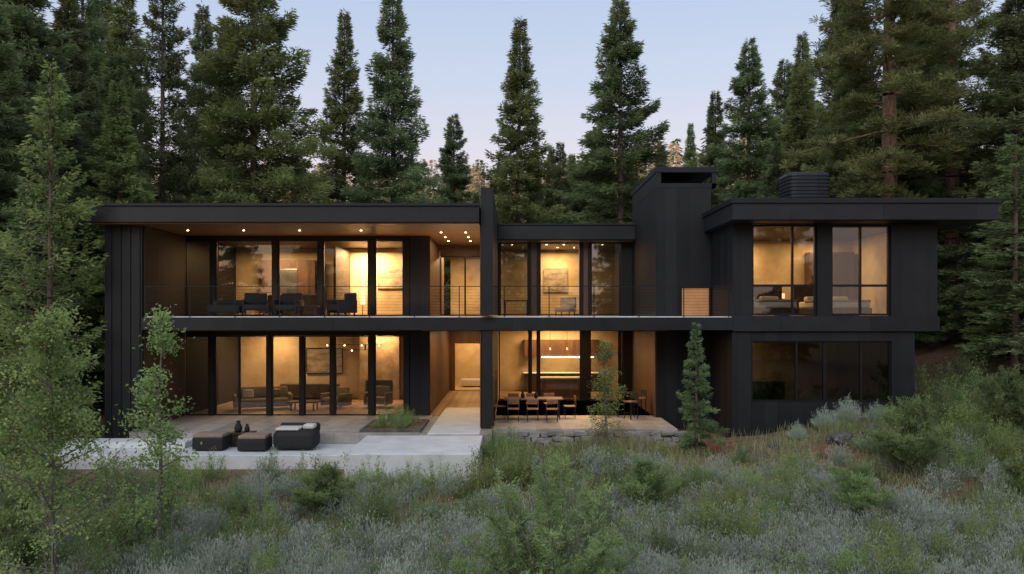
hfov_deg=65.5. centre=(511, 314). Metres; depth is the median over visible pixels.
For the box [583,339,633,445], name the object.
aspen sapling
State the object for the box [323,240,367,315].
window
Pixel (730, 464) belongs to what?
shrub
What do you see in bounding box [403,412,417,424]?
shrub
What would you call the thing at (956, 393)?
shrub
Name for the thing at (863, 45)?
pine tree
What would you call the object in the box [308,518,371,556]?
shrub
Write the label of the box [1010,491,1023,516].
shrub
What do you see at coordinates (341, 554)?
shrub
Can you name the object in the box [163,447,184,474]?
shrub
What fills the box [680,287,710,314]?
window
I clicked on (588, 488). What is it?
shrub
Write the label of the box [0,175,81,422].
young tree
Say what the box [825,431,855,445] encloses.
boulder
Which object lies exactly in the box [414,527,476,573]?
shrub
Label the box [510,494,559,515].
shrub
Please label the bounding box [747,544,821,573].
shrub
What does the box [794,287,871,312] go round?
bed
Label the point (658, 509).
shrub
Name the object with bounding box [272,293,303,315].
lounge chair
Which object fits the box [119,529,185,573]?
shrub
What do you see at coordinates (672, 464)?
shrub
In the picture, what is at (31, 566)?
shrub
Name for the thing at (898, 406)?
shrub
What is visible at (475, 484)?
shrub
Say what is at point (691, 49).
sky
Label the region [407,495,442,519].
shrub
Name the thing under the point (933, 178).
fir tree
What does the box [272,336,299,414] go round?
window
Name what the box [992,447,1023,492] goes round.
shrub
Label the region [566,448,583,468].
shrub
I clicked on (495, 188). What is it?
fir tree
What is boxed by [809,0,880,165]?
fir tree
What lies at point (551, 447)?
shrub
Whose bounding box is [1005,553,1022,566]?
shrub
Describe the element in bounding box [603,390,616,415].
patio chair
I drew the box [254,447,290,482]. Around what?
shrub
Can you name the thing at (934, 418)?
shrub
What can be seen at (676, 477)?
shrub
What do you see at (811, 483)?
shrub
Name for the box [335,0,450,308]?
fir tree
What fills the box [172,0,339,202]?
fir tree
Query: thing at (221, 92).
fir tree
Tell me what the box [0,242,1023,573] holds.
ground
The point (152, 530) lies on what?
shrub
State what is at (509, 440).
shrub
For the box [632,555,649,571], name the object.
shrub
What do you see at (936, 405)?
shrub
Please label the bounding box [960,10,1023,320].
fir tree
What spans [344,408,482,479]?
path slab
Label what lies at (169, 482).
shrub
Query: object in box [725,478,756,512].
shrub
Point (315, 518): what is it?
shrub
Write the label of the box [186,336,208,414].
window
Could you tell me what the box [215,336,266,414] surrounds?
window
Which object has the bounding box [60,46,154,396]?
fir tree
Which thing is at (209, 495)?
shrub
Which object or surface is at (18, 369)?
aspen tree
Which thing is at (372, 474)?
shrub
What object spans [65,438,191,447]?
terrace step
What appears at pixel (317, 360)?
wall painting
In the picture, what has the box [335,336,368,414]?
window
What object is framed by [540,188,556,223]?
fir tree
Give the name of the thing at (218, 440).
ottoman
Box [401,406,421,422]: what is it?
shrub
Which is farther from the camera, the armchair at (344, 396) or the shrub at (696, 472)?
the armchair at (344, 396)
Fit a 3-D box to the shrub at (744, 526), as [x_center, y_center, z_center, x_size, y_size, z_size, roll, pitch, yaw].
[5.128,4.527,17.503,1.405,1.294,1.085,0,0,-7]
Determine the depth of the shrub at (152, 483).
21.14 m
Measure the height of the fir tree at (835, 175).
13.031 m
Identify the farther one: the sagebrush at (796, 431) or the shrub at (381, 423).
the shrub at (381, 423)
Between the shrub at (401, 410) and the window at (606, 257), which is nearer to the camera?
the shrub at (401, 410)
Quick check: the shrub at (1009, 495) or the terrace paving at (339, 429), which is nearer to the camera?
the shrub at (1009, 495)
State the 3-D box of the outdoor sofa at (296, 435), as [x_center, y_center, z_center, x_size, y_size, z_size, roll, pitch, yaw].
[-6.750,3.803,25.000,1.320,0.750,0.920,0,0,0]
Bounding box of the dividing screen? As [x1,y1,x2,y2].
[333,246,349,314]
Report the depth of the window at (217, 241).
30.50 m
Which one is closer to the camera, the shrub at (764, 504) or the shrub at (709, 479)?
the shrub at (764, 504)
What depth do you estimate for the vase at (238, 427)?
25.47 m
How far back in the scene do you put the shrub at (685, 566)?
15.62 m
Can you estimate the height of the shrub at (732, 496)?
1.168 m
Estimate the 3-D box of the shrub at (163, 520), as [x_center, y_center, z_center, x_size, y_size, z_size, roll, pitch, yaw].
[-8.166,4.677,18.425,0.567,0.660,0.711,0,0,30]
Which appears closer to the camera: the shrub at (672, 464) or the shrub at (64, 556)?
the shrub at (64, 556)
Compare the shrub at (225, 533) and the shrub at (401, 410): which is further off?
the shrub at (401, 410)
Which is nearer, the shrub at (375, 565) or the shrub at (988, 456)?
the shrub at (375, 565)
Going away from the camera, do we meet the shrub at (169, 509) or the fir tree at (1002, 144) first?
the shrub at (169, 509)
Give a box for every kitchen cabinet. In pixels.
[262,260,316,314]
[523,339,599,391]
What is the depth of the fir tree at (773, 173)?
48.80 m
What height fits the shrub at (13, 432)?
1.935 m
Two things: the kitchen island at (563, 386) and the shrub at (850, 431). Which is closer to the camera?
the shrub at (850, 431)
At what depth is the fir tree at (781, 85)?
59.61 m
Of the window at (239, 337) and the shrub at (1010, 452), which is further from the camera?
the window at (239, 337)
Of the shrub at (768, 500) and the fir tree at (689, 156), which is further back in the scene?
the fir tree at (689, 156)
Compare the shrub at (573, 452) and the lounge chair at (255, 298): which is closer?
the shrub at (573, 452)
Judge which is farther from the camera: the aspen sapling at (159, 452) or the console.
the console
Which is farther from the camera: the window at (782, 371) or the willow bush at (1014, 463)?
the window at (782, 371)
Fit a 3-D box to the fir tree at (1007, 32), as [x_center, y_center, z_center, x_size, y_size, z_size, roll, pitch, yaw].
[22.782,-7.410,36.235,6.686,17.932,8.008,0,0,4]
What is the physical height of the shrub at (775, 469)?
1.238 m
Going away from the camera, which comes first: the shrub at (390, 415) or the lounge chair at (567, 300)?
the shrub at (390, 415)
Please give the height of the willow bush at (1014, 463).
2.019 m
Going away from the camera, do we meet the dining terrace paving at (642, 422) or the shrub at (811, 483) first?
the shrub at (811, 483)
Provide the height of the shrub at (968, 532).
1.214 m
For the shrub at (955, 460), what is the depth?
21.51 m
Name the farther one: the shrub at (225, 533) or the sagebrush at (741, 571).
the shrub at (225, 533)
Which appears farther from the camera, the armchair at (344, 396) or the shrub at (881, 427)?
the armchair at (344, 396)
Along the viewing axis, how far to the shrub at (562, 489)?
20.07 m
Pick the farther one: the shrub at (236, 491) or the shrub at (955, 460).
the shrub at (955, 460)
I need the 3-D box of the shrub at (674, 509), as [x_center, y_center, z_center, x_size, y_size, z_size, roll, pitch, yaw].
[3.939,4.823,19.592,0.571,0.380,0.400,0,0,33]
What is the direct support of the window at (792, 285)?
in the modern house
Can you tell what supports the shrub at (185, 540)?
on the ground at (934, 358)
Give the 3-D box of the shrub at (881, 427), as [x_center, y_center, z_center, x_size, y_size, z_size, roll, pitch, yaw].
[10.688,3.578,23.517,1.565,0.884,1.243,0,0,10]
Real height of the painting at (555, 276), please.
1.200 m
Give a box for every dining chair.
[494,395,505,418]
[508,393,518,407]
[508,399,518,421]
[526,393,536,415]
[527,399,538,421]
[544,393,555,415]
[546,399,557,421]
[563,396,575,418]
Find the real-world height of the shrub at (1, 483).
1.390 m
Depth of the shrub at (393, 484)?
21.20 m
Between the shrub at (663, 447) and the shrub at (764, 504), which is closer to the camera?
the shrub at (764, 504)
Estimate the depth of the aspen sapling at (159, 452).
16.96 m
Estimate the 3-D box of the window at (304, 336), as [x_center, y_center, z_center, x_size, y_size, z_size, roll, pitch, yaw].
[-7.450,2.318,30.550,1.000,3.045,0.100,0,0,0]
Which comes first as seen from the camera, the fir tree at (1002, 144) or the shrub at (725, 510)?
the shrub at (725, 510)
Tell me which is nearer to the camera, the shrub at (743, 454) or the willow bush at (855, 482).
the willow bush at (855, 482)
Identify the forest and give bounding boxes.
[147,137,986,223]
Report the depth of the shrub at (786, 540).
17.04 m
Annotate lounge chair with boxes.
[242,293,268,315]
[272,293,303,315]
[327,293,356,315]
[554,297,575,315]
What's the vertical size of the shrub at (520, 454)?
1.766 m
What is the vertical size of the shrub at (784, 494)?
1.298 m
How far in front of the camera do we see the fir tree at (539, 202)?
68.64 m
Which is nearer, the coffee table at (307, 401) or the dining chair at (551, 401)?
the dining chair at (551, 401)
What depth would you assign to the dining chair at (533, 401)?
28.69 m
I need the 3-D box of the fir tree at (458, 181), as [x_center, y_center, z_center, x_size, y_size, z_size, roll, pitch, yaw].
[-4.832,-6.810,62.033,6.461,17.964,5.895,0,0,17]
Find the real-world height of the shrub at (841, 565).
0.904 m
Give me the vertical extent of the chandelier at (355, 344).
0.910 m
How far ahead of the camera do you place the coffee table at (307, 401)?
31.91 m
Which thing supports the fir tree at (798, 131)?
on the ground at (934, 358)
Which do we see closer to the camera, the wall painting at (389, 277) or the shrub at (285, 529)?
the shrub at (285, 529)
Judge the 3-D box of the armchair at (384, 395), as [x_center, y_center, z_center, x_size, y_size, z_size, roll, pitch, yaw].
[-5.596,3.373,33.320,1.000,0.750,0.840,0,0,11]
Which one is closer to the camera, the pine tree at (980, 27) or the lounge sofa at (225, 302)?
the lounge sofa at (225, 302)
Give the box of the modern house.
[83,167,1001,443]
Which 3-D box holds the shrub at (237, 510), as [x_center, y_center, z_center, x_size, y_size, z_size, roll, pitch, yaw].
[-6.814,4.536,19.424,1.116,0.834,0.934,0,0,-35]
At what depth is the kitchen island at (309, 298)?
33.20 m
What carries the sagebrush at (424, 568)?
on the ground at (934, 358)
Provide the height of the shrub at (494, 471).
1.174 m
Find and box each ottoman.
[192,431,230,449]
[237,433,271,450]
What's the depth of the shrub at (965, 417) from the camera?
24.52 m
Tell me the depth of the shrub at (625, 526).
17.09 m
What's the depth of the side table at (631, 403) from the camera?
29.93 m
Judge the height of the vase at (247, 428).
0.252 m
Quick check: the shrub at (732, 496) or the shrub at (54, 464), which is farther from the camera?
the shrub at (54, 464)
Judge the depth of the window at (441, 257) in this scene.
34.81 m
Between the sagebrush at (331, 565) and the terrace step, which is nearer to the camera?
the sagebrush at (331, 565)
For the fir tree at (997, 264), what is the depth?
32.25 m
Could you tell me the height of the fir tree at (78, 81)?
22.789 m
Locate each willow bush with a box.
[0,482,67,572]
[286,460,359,517]
[448,444,645,573]
[613,453,681,512]
[819,459,898,515]
[862,391,960,480]
[968,362,1023,432]
[999,437,1023,483]
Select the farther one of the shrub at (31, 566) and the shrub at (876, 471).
the shrub at (876, 471)
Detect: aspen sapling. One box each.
[109,303,209,553]
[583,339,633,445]
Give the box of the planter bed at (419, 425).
[359,419,428,431]
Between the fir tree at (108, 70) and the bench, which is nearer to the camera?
the fir tree at (108, 70)
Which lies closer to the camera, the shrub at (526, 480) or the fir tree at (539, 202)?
the shrub at (526, 480)
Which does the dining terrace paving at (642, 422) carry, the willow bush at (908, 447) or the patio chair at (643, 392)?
the patio chair at (643, 392)
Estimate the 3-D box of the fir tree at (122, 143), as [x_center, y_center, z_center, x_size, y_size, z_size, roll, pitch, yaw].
[-16.889,-2.816,34.394,5.904,14.773,5.930,0,0,-41]
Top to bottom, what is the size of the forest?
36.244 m
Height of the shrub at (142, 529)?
1.378 m
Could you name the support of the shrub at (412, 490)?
on the ground at (934, 358)
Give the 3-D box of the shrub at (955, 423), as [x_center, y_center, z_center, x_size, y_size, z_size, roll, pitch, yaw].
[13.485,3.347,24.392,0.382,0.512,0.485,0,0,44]
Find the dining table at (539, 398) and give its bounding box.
[504,397,563,418]
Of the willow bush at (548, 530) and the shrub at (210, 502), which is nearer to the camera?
the willow bush at (548, 530)
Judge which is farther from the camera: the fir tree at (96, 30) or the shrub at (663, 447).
the fir tree at (96, 30)
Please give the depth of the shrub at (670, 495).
20.42 m
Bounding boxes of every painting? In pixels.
[306,348,342,373]
[378,269,401,288]
[544,268,567,291]
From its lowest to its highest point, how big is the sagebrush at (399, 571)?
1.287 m
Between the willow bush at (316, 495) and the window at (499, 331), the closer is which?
the willow bush at (316, 495)
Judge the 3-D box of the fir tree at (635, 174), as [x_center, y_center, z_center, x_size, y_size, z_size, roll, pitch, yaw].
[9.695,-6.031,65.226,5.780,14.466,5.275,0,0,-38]
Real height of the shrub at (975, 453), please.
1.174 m
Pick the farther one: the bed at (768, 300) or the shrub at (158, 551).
the bed at (768, 300)
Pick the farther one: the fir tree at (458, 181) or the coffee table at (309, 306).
the fir tree at (458, 181)
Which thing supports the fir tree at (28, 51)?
on the ground at (934, 358)
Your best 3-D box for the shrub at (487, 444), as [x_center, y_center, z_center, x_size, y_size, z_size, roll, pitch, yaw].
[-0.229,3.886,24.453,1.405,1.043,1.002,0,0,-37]
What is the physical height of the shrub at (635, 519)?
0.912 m
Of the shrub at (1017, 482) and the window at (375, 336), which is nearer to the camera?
the shrub at (1017, 482)
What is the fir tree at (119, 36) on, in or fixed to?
on the ground at (934, 358)
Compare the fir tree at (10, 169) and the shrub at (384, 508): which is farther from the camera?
the fir tree at (10, 169)
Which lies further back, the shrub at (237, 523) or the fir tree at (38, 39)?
the fir tree at (38, 39)
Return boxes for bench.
[461,379,479,386]
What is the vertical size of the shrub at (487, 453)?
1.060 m
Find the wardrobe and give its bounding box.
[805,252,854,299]
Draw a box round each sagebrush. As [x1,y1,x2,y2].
[123,552,178,573]
[312,545,381,573]
[369,548,428,573]
[410,551,452,573]
[719,561,763,573]
[786,419,809,439]
[792,566,827,573]
[810,405,837,428]
[831,394,864,421]
[864,399,884,422]
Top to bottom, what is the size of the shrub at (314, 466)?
1.583 m
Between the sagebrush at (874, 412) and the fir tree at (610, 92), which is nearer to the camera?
the sagebrush at (874, 412)
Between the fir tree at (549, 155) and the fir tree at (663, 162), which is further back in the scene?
the fir tree at (549, 155)
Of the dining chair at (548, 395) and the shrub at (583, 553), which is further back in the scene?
the dining chair at (548, 395)
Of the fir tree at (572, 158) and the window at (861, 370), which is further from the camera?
the fir tree at (572, 158)
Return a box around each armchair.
[320,386,351,406]
[363,386,392,405]
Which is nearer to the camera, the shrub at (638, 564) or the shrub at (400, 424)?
the shrub at (638, 564)
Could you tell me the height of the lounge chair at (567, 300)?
0.900 m
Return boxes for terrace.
[36,444,355,468]
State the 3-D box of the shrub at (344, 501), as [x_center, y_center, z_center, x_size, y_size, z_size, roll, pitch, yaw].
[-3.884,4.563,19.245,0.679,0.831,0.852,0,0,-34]
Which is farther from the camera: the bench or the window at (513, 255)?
the bench
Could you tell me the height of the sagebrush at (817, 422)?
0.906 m
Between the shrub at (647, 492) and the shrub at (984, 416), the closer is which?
the shrub at (647, 492)
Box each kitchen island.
[267,294,316,314]
[540,376,579,396]
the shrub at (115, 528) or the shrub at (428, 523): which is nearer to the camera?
the shrub at (115, 528)
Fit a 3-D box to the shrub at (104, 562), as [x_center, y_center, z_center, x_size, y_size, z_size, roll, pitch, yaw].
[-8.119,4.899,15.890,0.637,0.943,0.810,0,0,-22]
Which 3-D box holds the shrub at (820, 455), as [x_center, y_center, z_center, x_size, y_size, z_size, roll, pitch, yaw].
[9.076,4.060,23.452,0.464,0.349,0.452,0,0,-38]
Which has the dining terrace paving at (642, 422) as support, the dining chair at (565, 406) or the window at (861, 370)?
the dining chair at (565, 406)
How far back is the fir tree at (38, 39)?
33.84 m
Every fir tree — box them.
[0,0,74,398]
[0,0,104,398]
[5,0,73,196]
[32,0,114,383]
[44,0,109,279]
[56,80,158,412]
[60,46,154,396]
[64,0,170,345]
[84,0,140,244]
[124,0,207,202]
[165,0,223,202]
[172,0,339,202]
[190,15,263,202]
[309,8,377,202]
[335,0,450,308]
[431,113,474,313]
[471,191,480,207]
[478,16,565,223]
[488,182,503,219]
[493,162,508,220]
[520,157,547,223]
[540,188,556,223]
[541,142,573,223]
[541,146,561,207]
[552,0,671,223]
[563,153,575,206]
[567,125,625,222]
[569,181,595,223]
[616,154,639,222]
[654,144,668,166]
[682,123,698,166]
[698,90,741,207]
[703,163,723,208]
[708,36,780,202]
[757,139,790,197]
[759,59,812,192]
[772,58,823,187]
[790,31,820,164]
[800,0,883,197]
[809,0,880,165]
[820,125,855,197]
[861,94,975,349]
[875,38,974,283]
[881,1,990,320]
[937,0,1023,340]
[958,153,1023,354]
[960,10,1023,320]
[984,10,1023,331]
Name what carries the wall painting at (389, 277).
attached to the modern house
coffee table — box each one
[230,431,256,446]
[287,400,320,410]
[297,306,319,315]
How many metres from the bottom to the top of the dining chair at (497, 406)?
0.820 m
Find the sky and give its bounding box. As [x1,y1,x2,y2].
[26,0,1016,200]
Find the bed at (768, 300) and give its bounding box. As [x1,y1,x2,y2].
[754,287,798,312]
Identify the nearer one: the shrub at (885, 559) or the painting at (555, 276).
the shrub at (885, 559)
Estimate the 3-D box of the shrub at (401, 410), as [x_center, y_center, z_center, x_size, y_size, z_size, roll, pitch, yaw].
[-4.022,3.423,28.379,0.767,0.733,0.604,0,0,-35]
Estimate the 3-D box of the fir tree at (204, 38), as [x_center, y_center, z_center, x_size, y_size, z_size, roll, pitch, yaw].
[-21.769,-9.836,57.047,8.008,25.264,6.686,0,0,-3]
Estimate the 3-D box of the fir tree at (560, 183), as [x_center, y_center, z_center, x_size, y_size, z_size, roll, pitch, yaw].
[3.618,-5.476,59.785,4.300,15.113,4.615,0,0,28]
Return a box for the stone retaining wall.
[494,430,699,446]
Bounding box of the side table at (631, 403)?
[615,391,634,416]
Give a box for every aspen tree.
[0,303,165,573]
[0,351,74,505]
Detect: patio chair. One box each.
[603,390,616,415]
[623,392,637,418]
[633,389,646,414]
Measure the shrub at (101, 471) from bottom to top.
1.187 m
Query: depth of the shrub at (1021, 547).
16.74 m
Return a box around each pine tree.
[777,0,997,197]
[875,0,1022,333]
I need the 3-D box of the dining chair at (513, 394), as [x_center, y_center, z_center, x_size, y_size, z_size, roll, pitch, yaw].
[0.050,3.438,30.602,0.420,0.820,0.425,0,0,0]
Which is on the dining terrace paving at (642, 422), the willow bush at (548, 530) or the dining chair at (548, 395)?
the dining chair at (548, 395)
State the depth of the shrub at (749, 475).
20.96 m
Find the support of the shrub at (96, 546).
on the ground at (934, 358)
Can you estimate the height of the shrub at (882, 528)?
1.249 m
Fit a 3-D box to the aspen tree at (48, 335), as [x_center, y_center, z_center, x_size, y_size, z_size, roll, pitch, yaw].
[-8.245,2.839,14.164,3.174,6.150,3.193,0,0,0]
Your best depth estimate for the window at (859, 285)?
27.10 m
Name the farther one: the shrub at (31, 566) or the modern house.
the modern house
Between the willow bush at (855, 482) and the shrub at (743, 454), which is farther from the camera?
the shrub at (743, 454)
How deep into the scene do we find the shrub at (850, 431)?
24.75 m
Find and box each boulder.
[767,442,779,449]
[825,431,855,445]
[861,423,876,436]
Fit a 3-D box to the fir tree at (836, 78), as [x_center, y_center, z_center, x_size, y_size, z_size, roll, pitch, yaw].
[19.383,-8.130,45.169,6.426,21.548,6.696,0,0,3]
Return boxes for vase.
[234,421,241,431]
[244,424,249,431]
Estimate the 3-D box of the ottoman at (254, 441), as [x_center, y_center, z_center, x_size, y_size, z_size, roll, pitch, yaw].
[-8.000,3.943,24.800,0.880,0.470,0.750,0,0,0]
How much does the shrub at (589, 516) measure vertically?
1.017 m
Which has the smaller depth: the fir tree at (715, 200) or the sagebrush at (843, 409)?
the sagebrush at (843, 409)
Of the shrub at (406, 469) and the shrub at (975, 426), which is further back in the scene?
the shrub at (975, 426)
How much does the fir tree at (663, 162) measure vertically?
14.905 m
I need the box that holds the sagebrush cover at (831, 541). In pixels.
[0,430,1023,573]
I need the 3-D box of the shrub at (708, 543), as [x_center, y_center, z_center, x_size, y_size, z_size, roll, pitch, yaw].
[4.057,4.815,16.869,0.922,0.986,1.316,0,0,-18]
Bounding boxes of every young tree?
[0,58,108,450]
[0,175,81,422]
[951,133,1023,385]
[1007,319,1023,384]
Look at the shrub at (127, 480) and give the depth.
20.41 m
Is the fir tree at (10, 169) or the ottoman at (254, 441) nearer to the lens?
the ottoman at (254, 441)
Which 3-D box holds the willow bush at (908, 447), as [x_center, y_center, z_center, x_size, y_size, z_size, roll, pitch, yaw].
[10.781,3.309,21.494,2.315,2.580,2.251,0,0,-33]
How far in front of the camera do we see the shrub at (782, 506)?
19.10 m
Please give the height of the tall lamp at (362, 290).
1.800 m
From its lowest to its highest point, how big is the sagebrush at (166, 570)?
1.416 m
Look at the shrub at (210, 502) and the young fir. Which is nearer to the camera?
the shrub at (210, 502)
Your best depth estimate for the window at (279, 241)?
30.50 m
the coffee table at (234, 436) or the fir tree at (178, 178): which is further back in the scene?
the fir tree at (178, 178)
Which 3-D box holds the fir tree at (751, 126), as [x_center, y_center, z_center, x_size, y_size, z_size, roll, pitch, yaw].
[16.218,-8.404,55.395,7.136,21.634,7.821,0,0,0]
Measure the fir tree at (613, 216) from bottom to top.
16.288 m
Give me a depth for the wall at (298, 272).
35.60 m
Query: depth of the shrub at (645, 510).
19.00 m
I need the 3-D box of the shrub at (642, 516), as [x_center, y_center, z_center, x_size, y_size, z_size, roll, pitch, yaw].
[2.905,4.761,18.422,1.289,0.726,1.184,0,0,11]
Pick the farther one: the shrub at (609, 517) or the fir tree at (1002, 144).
the fir tree at (1002, 144)
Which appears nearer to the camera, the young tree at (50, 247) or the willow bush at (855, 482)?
the willow bush at (855, 482)
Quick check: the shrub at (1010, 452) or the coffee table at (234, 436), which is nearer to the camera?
the shrub at (1010, 452)
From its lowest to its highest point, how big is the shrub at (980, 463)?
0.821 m
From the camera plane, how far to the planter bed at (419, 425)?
26.68 m
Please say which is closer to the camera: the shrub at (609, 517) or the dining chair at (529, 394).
the shrub at (609, 517)
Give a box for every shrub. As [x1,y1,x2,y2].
[0,422,14,463]
[0,422,42,462]
[0,454,55,493]
[0,528,40,573]
[23,559,41,572]
[34,443,66,474]
[38,526,102,569]
[63,472,111,506]
[68,520,125,573]
[75,492,152,549]
[88,537,120,573]
[89,442,132,477]
[90,499,156,546]
[91,449,148,501]
[97,492,134,531]
[101,478,176,536]
[102,491,172,555]
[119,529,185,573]
[136,479,178,524]
[138,486,185,524]
[145,473,156,490]
[149,509,172,529]
[149,527,216,565]
[154,465,179,490]
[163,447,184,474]
[176,454,205,491]
[196,446,231,481]
[196,493,217,510]
[198,486,220,500]
[203,510,245,534]
[207,511,260,555]
[209,484,254,518]
[220,471,262,514]
[231,529,286,573]
[236,478,288,531]
[243,509,310,554]
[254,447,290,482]
[286,449,315,484]
[298,533,348,573]
[300,447,362,506]
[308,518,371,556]
[313,507,343,530]
[337,486,360,516]
[342,478,401,530]
[344,506,371,526]
[351,478,401,516]
[355,451,388,490]
[365,543,412,573]
[371,411,391,427]
[380,406,399,422]
[386,479,403,492]
[390,401,405,421]
[391,411,409,427]
[395,455,422,483]
[398,478,422,497]
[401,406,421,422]
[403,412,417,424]
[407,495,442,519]
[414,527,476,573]
[416,454,453,491]
[425,514,445,529]
[438,493,478,524]
[449,446,503,499]
[452,486,485,527]
[455,495,481,522]
[466,489,497,530]
[477,448,513,489]
[480,431,509,463]
[483,425,520,455]
[483,426,532,489]
[491,428,533,471]
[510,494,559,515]
[513,459,532,489]
[523,462,541,484]
[539,434,587,484]
[543,441,556,453]
[548,467,577,501]
[555,456,582,495]
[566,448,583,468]
[568,537,604,573]
[569,495,621,534]
[578,465,618,513]
[580,508,640,554]
[581,444,642,497]
[592,496,638,536]
[612,507,662,533]
[624,509,659,546]
[625,465,673,513]
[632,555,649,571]
[635,499,657,520]
[645,503,674,535]
[648,516,685,556]
[649,438,666,455]
[659,472,683,503]
[660,504,680,515]
[661,462,696,495]
[662,455,683,476]
[670,552,693,573]
[673,455,718,487]
[675,480,732,537]
[680,519,724,565]
[692,472,712,492]
[702,475,741,516]
[710,504,739,540]
[716,493,778,546]
[718,453,746,472]
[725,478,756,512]
[726,464,776,492]
[727,440,754,462]
[745,492,782,527]
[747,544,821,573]
[751,502,784,532]
[755,491,795,525]
[757,471,805,514]
[761,492,796,521]
[764,451,816,488]
[764,521,802,558]
[772,559,808,573]
[780,436,818,477]
[788,467,825,508]
[814,449,828,457]
[826,535,868,573]
[836,424,856,432]
[839,487,875,520]
[845,424,883,449]
[848,531,903,573]
[848,532,892,567]
[851,505,902,556]
[853,416,902,454]
[861,525,938,573]
[870,462,891,480]
[880,526,936,571]
[882,396,912,421]
[910,519,965,565]
[915,363,960,407]
[922,385,959,421]
[927,406,940,433]
[930,420,969,456]
[933,355,997,411]
[934,443,977,474]
[938,394,973,420]
[940,390,992,428]
[943,434,1002,475]
[944,342,1000,392]
[948,418,957,429]
[954,503,1009,554]
[957,449,998,474]
[963,415,996,439]
[965,482,1023,512]
[973,415,1012,451]
[974,408,1002,427]
[977,496,1023,538]
[978,448,998,463]
[979,416,1023,461]
[992,419,1023,451]
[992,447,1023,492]
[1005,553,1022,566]
[1009,538,1023,561]
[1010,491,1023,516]
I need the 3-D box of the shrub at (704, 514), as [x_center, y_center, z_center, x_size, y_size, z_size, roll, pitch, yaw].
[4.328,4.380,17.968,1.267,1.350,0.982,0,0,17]
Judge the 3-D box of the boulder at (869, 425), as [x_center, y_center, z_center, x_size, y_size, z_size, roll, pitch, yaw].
[11.203,3.683,24.879,0.635,0.585,0.945,0,0,16]
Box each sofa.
[207,300,243,315]
[233,386,292,408]
[273,422,319,449]
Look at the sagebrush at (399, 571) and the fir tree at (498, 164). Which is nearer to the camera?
the sagebrush at (399, 571)
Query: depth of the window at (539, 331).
35.80 m
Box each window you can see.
[186,240,209,315]
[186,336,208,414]
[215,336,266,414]
[216,240,271,315]
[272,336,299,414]
[278,240,317,315]
[304,336,329,414]
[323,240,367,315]
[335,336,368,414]
[375,240,402,315]
[375,336,403,414]
[440,256,479,315]
[499,331,528,399]
[500,242,527,314]
[539,331,580,399]
[540,242,580,314]
[590,331,622,399]
[591,242,621,314]
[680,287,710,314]
[752,224,815,315]
[752,341,824,401]
[825,341,890,401]
[832,224,889,315]
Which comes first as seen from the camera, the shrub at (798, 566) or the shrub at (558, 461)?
the shrub at (798, 566)
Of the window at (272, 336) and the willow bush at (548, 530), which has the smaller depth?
the willow bush at (548, 530)
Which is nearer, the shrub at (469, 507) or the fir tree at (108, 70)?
the shrub at (469, 507)
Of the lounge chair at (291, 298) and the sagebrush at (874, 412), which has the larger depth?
the lounge chair at (291, 298)
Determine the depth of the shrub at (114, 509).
17.93 m
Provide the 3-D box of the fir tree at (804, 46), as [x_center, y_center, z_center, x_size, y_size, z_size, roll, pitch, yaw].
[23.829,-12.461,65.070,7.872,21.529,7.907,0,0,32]
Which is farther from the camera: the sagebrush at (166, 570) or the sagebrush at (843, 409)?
the sagebrush at (843, 409)
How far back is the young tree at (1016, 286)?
29.50 m
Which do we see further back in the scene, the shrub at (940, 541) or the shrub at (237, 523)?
the shrub at (237, 523)
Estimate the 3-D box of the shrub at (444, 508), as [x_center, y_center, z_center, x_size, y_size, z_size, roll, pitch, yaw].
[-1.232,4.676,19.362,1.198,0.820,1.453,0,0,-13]
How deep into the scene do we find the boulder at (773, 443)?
24.91 m
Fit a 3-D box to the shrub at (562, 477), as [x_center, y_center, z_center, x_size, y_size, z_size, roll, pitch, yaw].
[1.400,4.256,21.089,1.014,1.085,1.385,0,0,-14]
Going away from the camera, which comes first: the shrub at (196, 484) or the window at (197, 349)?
the shrub at (196, 484)
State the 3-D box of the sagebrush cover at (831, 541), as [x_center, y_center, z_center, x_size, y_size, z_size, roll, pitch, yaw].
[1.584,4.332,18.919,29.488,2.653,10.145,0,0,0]
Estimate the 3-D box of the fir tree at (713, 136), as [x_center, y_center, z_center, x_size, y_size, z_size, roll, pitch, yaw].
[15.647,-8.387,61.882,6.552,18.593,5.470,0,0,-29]
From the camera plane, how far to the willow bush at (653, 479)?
19.60 m
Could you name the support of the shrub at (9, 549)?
on the ground at (934, 358)
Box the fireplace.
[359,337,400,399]
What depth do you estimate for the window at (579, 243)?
35.80 m
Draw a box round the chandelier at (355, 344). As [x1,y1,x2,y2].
[325,337,381,350]
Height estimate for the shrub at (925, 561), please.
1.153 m
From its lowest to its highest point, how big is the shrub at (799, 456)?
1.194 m
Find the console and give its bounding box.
[280,384,339,399]
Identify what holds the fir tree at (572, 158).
on the ground at (934, 358)
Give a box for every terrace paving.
[129,416,493,447]
[493,401,677,442]
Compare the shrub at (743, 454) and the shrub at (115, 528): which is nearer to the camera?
the shrub at (115, 528)
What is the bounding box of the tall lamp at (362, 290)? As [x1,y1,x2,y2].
[360,275,364,314]
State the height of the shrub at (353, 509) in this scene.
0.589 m
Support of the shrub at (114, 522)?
on the ground at (934, 358)
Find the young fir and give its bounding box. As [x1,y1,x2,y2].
[676,322,729,455]
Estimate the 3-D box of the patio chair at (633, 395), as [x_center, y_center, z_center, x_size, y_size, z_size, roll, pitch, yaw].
[4.400,3.358,29.500,0.400,0.980,0.400,0,0,-38]
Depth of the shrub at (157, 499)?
18.96 m

